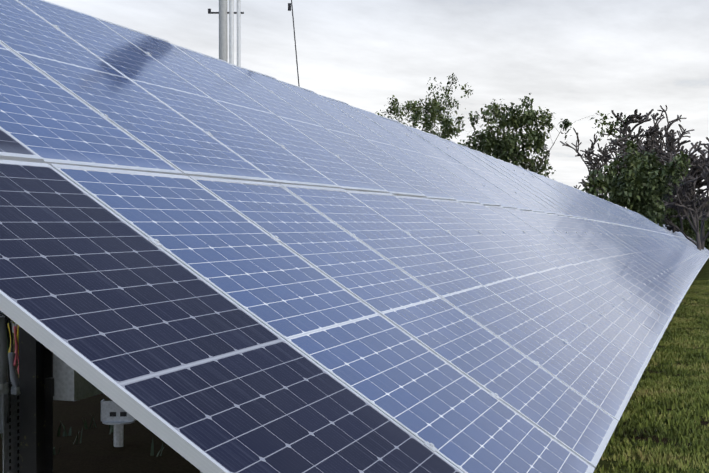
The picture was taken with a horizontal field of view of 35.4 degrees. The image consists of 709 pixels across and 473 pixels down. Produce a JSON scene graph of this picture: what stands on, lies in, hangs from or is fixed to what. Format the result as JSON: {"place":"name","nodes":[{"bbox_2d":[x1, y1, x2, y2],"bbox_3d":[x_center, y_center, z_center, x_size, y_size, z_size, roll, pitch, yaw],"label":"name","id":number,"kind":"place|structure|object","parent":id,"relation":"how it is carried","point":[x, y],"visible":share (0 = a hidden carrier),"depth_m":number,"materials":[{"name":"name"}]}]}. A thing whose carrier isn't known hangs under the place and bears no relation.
{"place":"outdoors","nodes":[
{"label":"outdoors","id":0,"kind":"place"},
{"bbox_2d":[0,316,18,386],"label":"flexible conduit","id":1,"kind":"object","parent":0,"point":[4,359],"visible":0.98,"depth_m":5.46,"materials":[{"name":"plastic"}]},
{"bbox_2d":[6,316,18,423],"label":"gear wires","id":2,"kind":"object","parent":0,"point":[8,370],"depth_m":5.68,"materials":[{"name":"plastic"}]},
{"bbox_2d":[7,323,18,355],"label":"yellow gear wires","id":3,"kind":"object","parent":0,"point":[17,339],"visible":0.25,"depth_m":5.69,"materials":[{"name":"yellow plastic"}]},
{"bbox_2d":[0,311,126,472],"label":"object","id":4,"kind":"object","parent":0,"point":[122,414],"visible":0.29,"depth_m":5.73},
{"bbox_2d":[0,258,708,472],"bbox_3d":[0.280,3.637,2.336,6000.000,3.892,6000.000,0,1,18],"label":"ground","id":5,"kind":"structure","parent":0,"point":[95,450],"depth_m":8.72,"materials":[{"name":"green plant"}]},
{"bbox_2d":[19,326,53,472],"bbox_3d":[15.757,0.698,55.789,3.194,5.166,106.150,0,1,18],"label":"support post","id":6,"kind":"object","parent":5,"relation":"on","point":[36,384],"depth_m":5.65,"materials":[{"name":"grey metal"}]},
{"bbox_2d":[0,0,708,472],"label":"pv frames","id":7,"kind":"structure","parent":6,"relation":"on","point":[126,400],"depth_m":4.49,"materials":[{"name":"silver metal"}]},
{"bbox_2d":[0,0,708,472],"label":"solar panels","id":8,"kind":"object","parent":7,"relation":"in","point":[210,372],"visible":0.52,"depth_m":4.72,"materials":[{"name":"blue glass"}]},
{"bbox_2d":[52,24,705,451],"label":"pv clamps","id":9,"kind":"object","parent":7,"relation":"attached to","point":[428,444],"visible":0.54,"depth_m":6.23,"materials":[{"name":"silver metal"}]},
{"bbox_2d":[1,414,162,456],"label":"weeds","id":10,"kind":"object","parent":5,"relation":"on","point":[111,431],"visible":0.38,"depth_m":9.03,"materials":[{"name":"green plant"}]},
{"bbox_2d":[0,321,202,472],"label":"galvanised gear","id":11,"kind":"object","parent":5,"relation":"on","point":[71,384],"visible":0.58,"depth_m":5.70,"materials":[{"name":"grey metal"}]},
{"bbox_2d":[219,0,227,61],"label":"mast post","id":12,"kind":"object","parent":5,"relation":"on","point":[223,49],"depth_m":13.87,"materials":[{"name":"grey metal"}]},
{"bbox_2d":[229,0,240,66],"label":"pipes","id":13,"kind":"object","parent":12,"relation":"attached to","point":[231,31],"depth_m":13.89,"materials":[{"name":"white metal"}]},
{"bbox_2d":[208,0,299,86],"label":"mast hardware","id":14,"kind":"object","parent":5,"relation":"on","point":[290,5],"visible":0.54,"depth_m":14.08,"materials":[{"name":"black metal"}]},
{"bbox_2d":[377,94,463,139],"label":"tree","id":15,"kind":"object","parent":5,"relation":"on","point":[435,106],"depth_m":97.16,"materials":[{"name":"green plant"}]},
{"bbox_2d":[398,73,472,135],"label":"tree","id":16,"kind":"object","parent":5,"relation":"on","point":[447,97],"depth_m":103.58,"materials":[{"name":"green plant"}]},
{"bbox_2d":[407,114,484,153],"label":"tree","id":17,"kind":"object","parent":5,"relation":"on","point":[442,133],"depth_m":95.41,"materials":[{"name":"green plant"}]},
{"bbox_2d":[442,93,629,179],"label":"tree","id":18,"kind":"object","parent":5,"relation":"on","point":[515,121],"depth_m":77.30,"materials":[{"name":"green plant"}]},
{"bbox_2d":[560,128,623,201],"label":"tree","id":19,"kind":"object","parent":5,"relation":"on","point":[605,157],"visible":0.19,"depth_m":89.93,"materials":[{"name":"plant"}]},
{"bbox_2d":[581,140,691,226],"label":"tree","id":20,"kind":"object","parent":5,"relation":"on","point":[633,178],"depth_m":61.03,"materials":[{"name":"green plant"}]},
{"bbox_2d":[604,105,693,169],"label":"tree","id":21,"kind":"object","parent":5,"relation":"on","point":[663,143],"visible":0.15,"depth_m":108.95,"materials":[{"name":"green plant"}]},
{"bbox_2d":[610,109,708,211],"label":"tree","id":22,"kind":"object","parent":5,"relation":"on","point":[671,150],"visible":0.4,"depth_m":67.68,"materials":[{"name":"plant"}]},
{"bbox_2d":[652,149,708,250],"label":"tree","id":23,"kind":"object","parent":5,"relation":"on","point":[683,203],"visible":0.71,"depth_m":66.39,"materials":[{"name":"plant"}]},
{"bbox_2d":[664,195,708,241],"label":"tree","id":24,"kind":"object","parent":5,"relation":"on","point":[685,222],"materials":[{"name":"green plant"}]},
{"bbox_2d":[682,193,708,249],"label":"tree","id":25,"kind":"object","parent":5,"relation":"on","point":[704,216],"visible":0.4,"depth_m":78.73,"materials":[{"name":"plant"}]},
{"bbox_2d":[692,217,708,249],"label":"tree belt","id":26,"kind":"object","parent":5,"relation":"on","point":[706,245],"visible":0.12,"depth_m":148.33,"materials":[{"name":"green plant"}]},
{"bbox_2d":[45,0,708,207],"label":"sky","id":27,"kind":"structure","parent":0,"point":[577,60],"materials":[{"name":"white"}]},
{"bbox_2d":[593,280,708,472],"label":"grass","id":28,"kind":"structure","parent":0,"point":[680,392],"depth_m":10.53,"materials":[{"name":"green plant"}]}
]}

